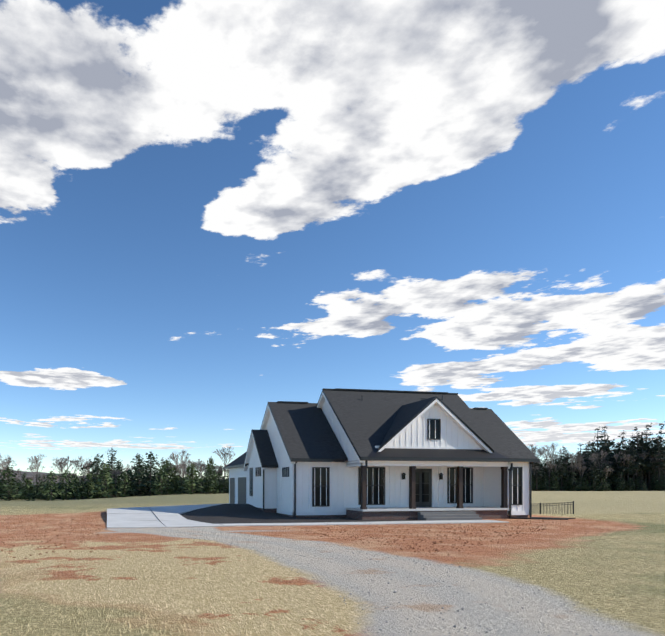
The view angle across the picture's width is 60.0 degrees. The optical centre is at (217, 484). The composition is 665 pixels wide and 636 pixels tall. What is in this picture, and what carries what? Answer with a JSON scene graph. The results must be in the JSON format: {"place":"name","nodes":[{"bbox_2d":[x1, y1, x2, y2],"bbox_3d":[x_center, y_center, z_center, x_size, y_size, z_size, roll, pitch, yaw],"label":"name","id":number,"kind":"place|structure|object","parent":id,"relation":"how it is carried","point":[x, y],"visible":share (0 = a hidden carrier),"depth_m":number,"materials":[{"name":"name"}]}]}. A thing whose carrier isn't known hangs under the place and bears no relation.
{"place":"outdoors","nodes":[
{"label":"outdoors","id":0,"kind":"place"},
{"bbox_2d":[0,469,122,484],"bbox_3d":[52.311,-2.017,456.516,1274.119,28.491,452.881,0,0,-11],"label":"distant hill","id":1,"kind":"structure","parent":0,"point":[30,475],"depth_m":428.62,"materials":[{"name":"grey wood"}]},
{"bbox_2d":[0,490,664,635],"bbox_3d":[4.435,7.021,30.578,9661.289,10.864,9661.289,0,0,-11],"label":"ground","id":2,"kind":"structure","parent":0,"point":[603,553],"depth_m":10.95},
{"bbox_2d":[0,455,15,477],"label":"bare tree","id":3,"kind":"object","parent":2,"relation":"on","point":[9,460],"visible":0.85,"depth_m":151.11,"materials":[{"name":"grey plant"}]},
{"bbox_2d":[0,465,23,500],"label":"young pine tree","id":4,"kind":"object","parent":2,"relation":"on","point":[3,486],"visible":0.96,"depth_m":132.88,"materials":[{"name":"green plant"}]},
{"bbox_2d":[12,478,23,499],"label":"cedar tree","id":5,"kind":"object","parent":2,"relation":"on","point":[18,488],"visible":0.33,"depth_m":140.70,"materials":[{"name":"green plant"}]},
{"bbox_2d":[15,479,37,500],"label":"young pine tree","id":6,"kind":"object","parent":2,"relation":"on","point":[28,496],"visible":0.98,"depth_m":130.81,"materials":[{"name":"green plant"}]},
{"bbox_2d":[26,464,44,478],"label":"bare tree","id":7,"kind":"object","parent":2,"relation":"on","point":[33,468],"visible":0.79,"depth_m":230.09,"materials":[{"name":"grey plant"}]},
{"bbox_2d":[28,454,44,484],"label":"bare tree","id":8,"kind":"object","parent":2,"relation":"on","point":[36,459],"visible":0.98,"depth_m":189.13,"materials":[{"name":"grey plant"}]},
{"bbox_2d":[32,473,43,498],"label":"cedar tree","id":9,"kind":"object","parent":2,"relation":"on","point":[39,479],"visible":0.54,"depth_m":150.63,"materials":[{"name":"green plant"}]},
{"bbox_2d":[35,481,44,499],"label":"cedar tree","id":10,"kind":"object","parent":2,"relation":"on","point":[38,489],"visible":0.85,"depth_m":141.69,"materials":[{"name":"green plant"}]},
{"bbox_2d":[0,515,100,567],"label":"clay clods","id":11,"kind":"object","parent":2,"relation":"on","point":[46,535],"visible":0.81,"depth_m":22.33,"materials":[{"name":"brown soil"}]},
{"bbox_2d":[39,469,65,500],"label":"young pine tree","id":12,"kind":"object","parent":2,"relation":"on","point":[48,477],"visible":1,"depth_m":129.97,"materials":[{"name":"green plant"}]},
{"bbox_2d":[51,457,67,475],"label":"bare tree","id":13,"kind":"object","parent":2,"relation":"on","point":[60,463],"visible":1,"depth_m":175.39,"materials":[{"name":"grey plant"}]},
{"bbox_2d":[53,468,80,499],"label":"young pine tree","id":14,"kind":"object","parent":2,"relation":"on","point":[67,479],"visible":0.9,"depth_m":132.22,"materials":[{"name":"green plant"}]},
{"bbox_2d":[63,456,81,498],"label":"bare tree","id":15,"kind":"object","parent":2,"relation":"on","point":[76,462],"visible":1,"depth_m":147.04,"materials":[{"name":"grey plant"}]},
{"bbox_2d":[64,474,85,499],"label":"young pine tree","id":16,"kind":"object","parent":2,"relation":"on","point":[76,480],"visible":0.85,"depth_m":132.91,"materials":[{"name":"green plant"}]},
{"bbox_2d":[74,467,92,498],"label":"cedar tree","id":17,"kind":"object","parent":2,"relation":"on","point":[84,479],"visible":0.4,"depth_m":140.86,"materials":[{"name":"green plant"}]},
{"bbox_2d":[78,456,92,478],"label":"bare tree","id":18,"kind":"object","parent":2,"relation":"on","point":[80,459],"visible":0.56,"depth_m":177.88,"materials":[{"name":"grey plant"}]},
{"bbox_2d":[79,473,96,498],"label":"young pine tree","id":19,"kind":"object","parent":2,"relation":"on","point":[90,484],"visible":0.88,"depth_m":135.12,"materials":[{"name":"green plant"}]},
{"bbox_2d":[82,456,107,497],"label":"cedar tree","id":20,"kind":"object","parent":2,"relation":"on","point":[94,464],"visible":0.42,"depth_m":146.68,"materials":[{"name":"green plant"}]},
{"bbox_2d":[87,453,110,497],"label":"cedar tree","id":21,"kind":"object","parent":2,"relation":"on","point":[101,456],"visible":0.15,"depth_m":149.58,"materials":[{"name":"green plant"}]},
{"bbox_2d":[91,460,115,497],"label":"cedar tree","id":22,"kind":"object","parent":2,"relation":"on","point":[101,470],"visible":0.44,"depth_m":139.37,"materials":[{"name":"green plant"}]},
{"bbox_2d":[92,464,118,497],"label":"young pine tree","id":23,"kind":"object","parent":2,"relation":"on","point":[106,475],"visible":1,"depth_m":131.38,"materials":[{"name":"green plant"}]},
{"bbox_2d":[95,446,125,497],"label":"cedar tree","id":24,"kind":"object","parent":2,"relation":"on","point":[113,458],"visible":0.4,"depth_m":144.82,"materials":[{"name":"green plant"}]},
{"bbox_2d":[0,478,228,498],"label":"forest understory","id":25,"kind":"object","parent":2,"relation":"on","point":[225,491],"visible":0.06,"depth_m":151.75,"materials":[{"name":"green plant"}]},
{"bbox_2d":[109,469,121,496],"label":"bare tree","id":26,"kind":"object","parent":2,"relation":"on","point":[118,473],"visible":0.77,"depth_m":141.75,"materials":[{"name":"grey plant"}]},
{"bbox_2d":[113,472,134,496],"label":"young pine tree","id":27,"kind":"object","parent":2,"relation":"on","point":[123,484],"visible":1,"depth_m":132.17,"materials":[{"name":"green plant"}]},
{"bbox_2d":[119,471,133,496],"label":"cedar tree","id":28,"kind":"object","parent":2,"relation":"on","point":[128,487],"visible":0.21,"depth_m":141.10,"materials":[{"name":"green plant"}]},
{"bbox_2d":[126,453,149,495],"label":"cedar tree","id":29,"kind":"object","parent":2,"relation":"on","point":[134,470],"visible":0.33,"depth_m":142.23,"materials":[{"name":"green plant"}]},
{"bbox_2d":[127,459,151,495],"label":"cedar tree","id":30,"kind":"object","parent":2,"relation":"on","point":[137,480],"visible":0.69,"depth_m":137.94,"materials":[{"name":"green plant"}]},
{"bbox_2d":[137,452,160,495],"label":"cedar tree","id":31,"kind":"object","parent":2,"relation":"on","point":[143,486],"visible":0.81,"depth_m":134.79,"materials":[{"name":"green plant"}]},
{"bbox_2d":[136,452,163,494],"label":"cedar tree","id":32,"kind":"object","parent":2,"relation":"on","point":[156,463],"visible":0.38,"depth_m":141.32,"materials":[{"name":"green plant"}]},
{"bbox_2d":[149,468,173,494],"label":"young pine tree","id":33,"kind":"object","parent":2,"relation":"on","point":[161,478],"visible":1,"depth_m":131.41,"materials":[{"name":"green plant"}]},
{"bbox_2d":[151,459,186,494],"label":"young pine tree","id":34,"kind":"object","parent":2,"relation":"on","point":[166,467],"visible":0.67,"depth_m":136.31,"materials":[{"name":"green plant"}]},
{"bbox_2d":[168,475,183,494],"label":"young pine tree","id":35,"kind":"object","parent":2,"relation":"on","point":[176,481],"visible":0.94,"depth_m":134.99,"materials":[{"name":"green plant"}]},
{"bbox_2d":[168,450,190,475],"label":"bare tree","id":36,"kind":"object","parent":2,"relation":"on","point":[173,458],"visible":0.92,"depth_m":187.60,"materials":[{"name":"grey plant"}]},
{"bbox_2d":[176,455,192,472],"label":"bare tree","id":37,"kind":"object","parent":2,"relation":"on","point":[185,463],"visible":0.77,"depth_m":212.43,"materials":[{"name":"grey plant"}]},
{"bbox_2d":[177,462,206,493],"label":"young pine tree","id":38,"kind":"object","parent":2,"relation":"on","point":[192,485],"visible":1,"depth_m":132.96,"materials":[{"name":"green plant"}]},
{"bbox_2d":[181,469,203,493],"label":"cedar tree","id":39,"kind":"object","parent":2,"relation":"on","point":[196,483],"visible":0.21,"depth_m":145.37,"materials":[{"name":"green plant"}]},
{"bbox_2d":[107,503,280,527],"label":"driveway","id":40,"kind":"structure","parent":2,"relation":"on","point":[142,517],"depth_m":33.47,"materials":[{"name":"grey concrete"}]},
{"bbox_2d":[195,463,206,493],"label":"bare tree","id":41,"kind":"object","parent":2,"relation":"on","point":[199,465],"visible":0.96,"depth_m":144.06,"materials":[{"name":"grey plant"}]},
{"bbox_2d":[199,464,213,493],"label":"cedar tree","id":42,"kind":"object","parent":2,"relation":"on","point":[203,481],"visible":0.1,"depth_m":150.66,"materials":[{"name":"green plant"}]},
{"bbox_2d":[202,456,220,493],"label":"cedar tree","id":43,"kind":"object","parent":2,"relation":"on","point":[208,484],"visible":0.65,"depth_m":134.24,"materials":[{"name":"green plant"}]},
{"bbox_2d":[201,460,226,493],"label":"young pine tree","id":44,"kind":"object","parent":2,"relation":"on","point":[214,476],"visible":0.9,"depth_m":134.55,"materials":[{"name":"green plant"}]},
{"bbox_2d":[213,473,226,493],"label":"cedar tree","id":45,"kind":"object","parent":2,"relation":"on","point":[219,489],"visible":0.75,"depth_m":136.08,"materials":[{"name":"green plant"}]},
{"bbox_2d":[213,445,234,476],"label":"bare tree","id":46,"kind":"object","parent":2,"relation":"on","point":[225,454],"visible":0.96,"depth_m":177.66,"materials":[{"name":"grey plant"}]},
{"bbox_2d":[180,504,422,523],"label":"mulch bed soil","id":47,"kind":"structure","parent":2,"relation":"on","point":[231,513],"depth_m":35.44,"materials":[{"name":"brown soil"}]},
{"bbox_2d":[105,527,599,635],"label":"drive stones","id":48,"kind":"object","parent":2,"relation":"on","point":[462,608],"visible":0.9,"depth_m":10.65,"materials":[{"name":"grey"}]},
{"bbox_2d":[259,508,528,519],"bbox_3d":[11.372,2.338,39.867,16.140,1.380,13.050,0,0,-11],"label":"house foundation","id":49,"kind":"object","parent":2,"relation":"on","point":[405,515],"visible":0.06,"depth_m":35.37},
{"bbox_2d":[346,506,508,510],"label":"porch floor","id":50,"kind":"structure","parent":49,"relation":"on","point":[424,508],"depth_m":35.20,"materials":[{"name":"grey concrete"}]},
{"bbox_2d":[360,466,507,508],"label":"house porch columns","id":51,"kind":"structure","parent":50,"relation":"on","point":[459,487],"depth_m":35.37,"materials":[{"name":"brown wood"}]},
{"bbox_2d":[270,517,569,554],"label":"clay clods","id":52,"kind":"object","parent":2,"relation":"on","point":[430,530],"visible":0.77,"depth_m":24.67,"materials":[{"name":"brown soil"}]},
{"bbox_2d":[293,517,575,519],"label":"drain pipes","id":53,"kind":"object","parent":2,"relation":"on","point":[548,518],"visible":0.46,"depth_m":35.78,"materials":[{"name":"black plastic"}]},
{"bbox_2d":[529,444,544,458],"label":"bare tree","id":54,"kind":"object","parent":2,"relation":"on","point":[532,446],"visible":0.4,"depth_m":239.06,"materials":[{"name":"grey plant"}]},
{"bbox_2d":[532,463,544,490],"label":"pine tree","id":55,"kind":"object","parent":2,"relation":"on","point":[540,475],"visible":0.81,"depth_m":225.17,"materials":[{"name":"green plant"}]},
{"bbox_2d":[540,473,551,490],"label":"understory tree","id":56,"kind":"object","parent":2,"relation":"on","point":[545,475],"visible":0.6,"depth_m":226.46,"materials":[{"name":"green plant"}]},
{"bbox_2d":[538,443,558,489],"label":"bare tree","id":57,"kind":"object","parent":2,"relation":"on","point":[544,451],"visible":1,"depth_m":226.85,"materials":[{"name":"grey plant"}]},
{"bbox_2d":[543,463,559,474],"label":"bare tree","id":58,"kind":"object","parent":2,"relation":"on","point":[553,465],"visible":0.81,"depth_m":226.96,"materials":[{"name":"grey plant"}]},
{"bbox_2d":[546,472,560,490],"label":"understory tree","id":59,"kind":"object","parent":2,"relation":"on","point":[555,486],"visible":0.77,"depth_m":225.38,"materials":[{"name":"green plant"}]},
{"bbox_2d":[544,460,562,480],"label":"pine tree","id":60,"kind":"object","parent":2,"relation":"on","point":[557,475],"visible":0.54,"depth_m":227.78,"materials":[{"name":"green plant"}]},
{"bbox_2d":[539,501,573,513],"bbox_3d":[24.239,1.983,47.596,12.060,2.050,1.234,0,0,-4],"label":"railing","id":61,"kind":"object","parent":2,"relation":"on","point":[567,504],"visible":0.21,"depth_m":48.10,"materials":[{"name":"black"}]},
{"bbox_2d":[552,456,572,490],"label":"pine tree","id":62,"kind":"object","parent":2,"relation":"on","point":[562,472],"visible":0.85,"depth_m":228.45,"materials":[{"name":"green plant"}]},
{"bbox_2d":[556,446,576,490],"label":"pine tree","id":63,"kind":"object","parent":2,"relation":"on","point":[563,461],"visible":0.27,"depth_m":237.40,"materials":[{"name":"green plant"}]},
{"bbox_2d":[555,447,580,479],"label":"pine tree","id":64,"kind":"object","parent":2,"relation":"on","point":[566,459],"visible":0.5,"depth_m":234.12,"materials":[{"name":"green plant"}]},
{"bbox_2d":[565,471,581,490],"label":"understory tree","id":65,"kind":"object","parent":2,"relation":"on","point":[576,485],"visible":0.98,"depth_m":225.19,"materials":[{"name":"green plant"}]},
{"bbox_2d":[567,453,581,482],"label":"bare tree","id":66,"kind":"object","parent":2,"relation":"on","point":[577,458],"visible":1,"depth_m":226.14,"materials":[{"name":"grey plant"}]},
{"bbox_2d":[581,474,590,490],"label":"understory tree","id":67,"kind":"object","parent":2,"relation":"on","point":[585,486],"visible":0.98,"depth_m":226.22,"materials":[{"name":"green plant"}]},
{"bbox_2d":[581,447,600,490],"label":"pine tree","id":68,"kind":"object","parent":2,"relation":"on","point":[589,454],"visible":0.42,"depth_m":235.55,"materials":[{"name":"green plant"}]},
{"bbox_2d":[583,445,603,485],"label":"pine tree","id":69,"kind":"object","parent":2,"relation":"on","point":[587,459],"visible":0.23,"depth_m":240.40,"materials":[{"name":"green plant"}]},
{"bbox_2d":[586,462,601,490],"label":"pine tree","id":70,"kind":"object","parent":2,"relation":"on","point":[595,475],"visible":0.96,"depth_m":225.41,"materials":[{"name":"green plant"}]},
{"bbox_2d":[590,475,599,490],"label":"understory tree","id":71,"kind":"object","parent":2,"relation":"on","point":[595,488],"visible":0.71,"depth_m":225.20,"materials":[{"name":"green plant"}]},
{"bbox_2d":[584,457,606,490],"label":"pine tree","id":72,"kind":"object","parent":2,"relation":"on","point":[589,465],"visible":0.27,"depth_m":231.16,"materials":[{"name":"green plant"}]},
{"bbox_2d":[577,426,615,459],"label":"pine tree","id":73,"kind":"object","parent":2,"relation":"on","point":[596,444],"visible":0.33,"depth_m":254.10,"materials":[{"name":"green plant"}]},
{"bbox_2d":[588,450,607,464],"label":"bare tree","id":74,"kind":"object","parent":2,"relation":"on","point":[593,455],"visible":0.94,"depth_m":229.46,"materials":[{"name":"grey plant"}]},
{"bbox_2d":[585,454,611,477],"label":"pine tree","id":75,"kind":"object","parent":2,"relation":"on","point":[599,469],"visible":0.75,"depth_m":226.59,"materials":[{"name":"green plant"}]},
{"bbox_2d":[596,471,608,490],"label":"understory tree","id":76,"kind":"object","parent":2,"relation":"on","point":[602,484],"visible":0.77,"depth_m":225.23,"materials":[{"name":"green plant"}]},
{"bbox_2d":[543,471,664,490],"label":"forest understory","id":77,"kind":"object","parent":2,"relation":"on","point":[635,477],"depth_m":242.98,"materials":[{"name":"green plant"}]},
{"bbox_2d":[591,426,616,454],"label":"pine tree","id":78,"kind":"object","parent":2,"relation":"on","point":[611,442],"visible":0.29,"depth_m":252.75,"materials":[{"name":"green plant"}]},
{"bbox_2d":[592,431,617,466],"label":"pine tree","id":79,"kind":"object","parent":2,"relation":"on","point":[606,446],"visible":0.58,"depth_m":243.70,"materials":[{"name":"green plant"}]},
{"bbox_2d":[600,456,618,484],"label":"pine tree","id":80,"kind":"object","parent":2,"relation":"on","point":[609,469],"visible":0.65,"depth_m":229.38,"materials":[{"name":"green plant"}]},
{"bbox_2d":[603,443,632,483],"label":"pine tree","id":81,"kind":"object","parent":2,"relation":"on","point":[615,457],"visible":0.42,"depth_m":234.52,"materials":[{"name":"green plant"}]},
{"bbox_2d":[614,471,626,490],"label":"understory tree","id":82,"kind":"object","parent":2,"relation":"on","point":[620,475],"visible":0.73,"depth_m":226.62,"materials":[{"name":"green plant"}]},
{"bbox_2d":[611,443,637,480],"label":"pine tree","id":83,"kind":"object","parent":2,"relation":"on","point":[621,463],"visible":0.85,"depth_m":229.44,"materials":[{"name":"green plant"}]},
{"bbox_2d":[614,452,635,477],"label":"bare tree","id":84,"kind":"object","parent":2,"relation":"on","point":[628,456],"visible":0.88,"depth_m":228.14,"materials":[{"name":"brown plant"}]},
{"bbox_2d":[614,450,638,483],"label":"pine tree","id":85,"kind":"object","parent":2,"relation":"on","point":[628,469],"visible":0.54,"depth_m":229.61,"materials":[{"name":"green plant"}]},
{"bbox_2d":[613,438,639,480],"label":"pine tree","id":86,"kind":"object","parent":2,"relation":"on","point":[626,459],"visible":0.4,"depth_m":233.47,"materials":[{"name":"green plant"}]},
{"bbox_2d":[613,430,639,485],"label":"pine tree","id":87,"kind":"object","parent":2,"relation":"on","point":[623,433],"visible":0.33,"depth_m":240.07,"materials":[{"name":"green plant"}]},
{"bbox_2d":[618,444,645,490],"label":"pine tree","id":88,"kind":"object","parent":2,"relation":"on","point":[640,463],"visible":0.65,"depth_m":230.89,"materials":[{"name":"green plant"}]},
{"bbox_2d":[617,440,649,468],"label":"pine tree","id":89,"kind":"object","parent":2,"relation":"on","point":[629,445],"visible":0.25,"depth_m":234.27,"materials":[{"name":"green plant"}]},
{"bbox_2d":[633,478,642,490],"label":"understory tree","id":90,"kind":"object","parent":2,"relation":"on","point":[636,483],"visible":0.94,"depth_m":230.02,"materials":[{"name":"green plant"}]},
{"bbox_2d":[613,427,663,487],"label":"pine tree","id":91,"kind":"object","parent":2,"relation":"on","point":[642,440],"visible":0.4,"depth_m":236.37,"materials":[{"name":"green plant"}]},
{"bbox_2d":[637,475,647,490],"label":"understory tree","id":92,"kind":"object","parent":2,"relation":"on","point":[640,480],"visible":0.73,"depth_m":230.02,"materials":[{"name":"green plant"}]},
{"bbox_2d":[634,442,658,489],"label":"pine tree","id":93,"kind":"object","parent":2,"relation":"on","point":[645,467],"visible":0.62,"depth_m":231.63,"materials":[{"name":"green plant"}]},
{"bbox_2d":[634,423,661,486],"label":"pine tree","id":94,"kind":"object","parent":2,"relation":"on","point":[645,477],"visible":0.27,"depth_m":242.18,"materials":[{"name":"green plant"}]},
{"bbox_2d":[640,421,664,474],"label":"pine tree","id":95,"kind":"object","parent":2,"relation":"on","point":[661,441],"visible":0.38,"depth_m":233.26,"materials":[{"name":"green plant"}]},
{"bbox_2d":[641,432,664,490],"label":"pine tree","id":96,"kind":"object","parent":2,"relation":"on","point":[649,445],"visible":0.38,"depth_m":234.04,"materials":[{"name":"green plant"}]},
{"bbox_2d":[642,437,664,490],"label":"pine tree","id":97,"kind":"object","parent":2,"relation":"on","point":[660,464],"visible":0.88,"depth_m":228.38,"materials":[{"name":"green plant"}]},
{"bbox_2d":[645,454,663,490],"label":"bare tree","id":98,"kind":"object","parent":2,"relation":"on","point":[653,461],"visible":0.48,"depth_m":231.35,"materials":[{"name":"brown plant"}]},
{"bbox_2d":[649,474,661,490],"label":"understory tree","id":99,"kind":"object","parent":2,"relation":"on","point":[653,480],"visible":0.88,"depth_m":229.57,"materials":[{"name":"green plant"}]},
{"bbox_2d":[656,470,664,490],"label":"understory tree","id":100,"kind":"object","parent":2,"relation":"on","point":[660,484],"visible":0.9,"depth_m":227.00,"materials":[{"name":"green plant"}]},
{"bbox_2d":[0,0,664,479],"label":"sky","id":101,"kind":"structure","parent":0,"point":[213,212],"materials":[{"name":"blue"}]},
{"bbox_2d":[229,400,528,511],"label":"house walls","id":102,"kind":"structure","parent":0,"point":[344,487],"depth_m":37.00,"materials":[{"name":"white wood"}]},
{"bbox_2d":[230,477,245,503],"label":"house garage doors","id":103,"kind":"structure","parent":102,"relation":"in","point":[242,480],"depth_m":46.97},
{"bbox_2d":[225,388,537,468],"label":"house roof","id":104,"kind":"structure","parent":102,"relation":"on","point":[371,420],"depth_m":38.03,"materials":[{"name":"black"}]},
{"bbox_2d":[277,388,487,408],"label":"house roof vents","id":105,"kind":"object","parent":104,"relation":"on","point":[376,390],"visible":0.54,"depth_m":40.39,"materials":[{"name":"black metal"}]},
{"bbox_2d":[223,389,539,518],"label":"house trim","id":106,"kind":"structure","parent":102,"relation":"attached to","point":[420,503],"depth_m":35.87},
{"bbox_2d":[250,420,520,504],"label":"window","id":107,"kind":"structure","parent":102,"relation":"in","point":[453,488],"depth_m":36.85,"materials":[{"name":"black glass"}]},
{"bbox_2d":[368,448,509,458],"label":"porch roof","id":108,"kind":"structure","parent":102,"relation":"attached to","point":[429,453],"depth_m":34.92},
{"bbox_2d":[276,520,508,525],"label":"front walkway","id":109,"kind":"structure","parent":0,"point":[395,522],"depth_m":31.72,"materials":[{"name":"concrete"}]},
{"bbox_2d":[418,511,481,520],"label":"front steps","id":110,"kind":"structure","parent":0,"point":[451,515],"depth_m":34.44,"materials":[{"name":"grey concrete"}]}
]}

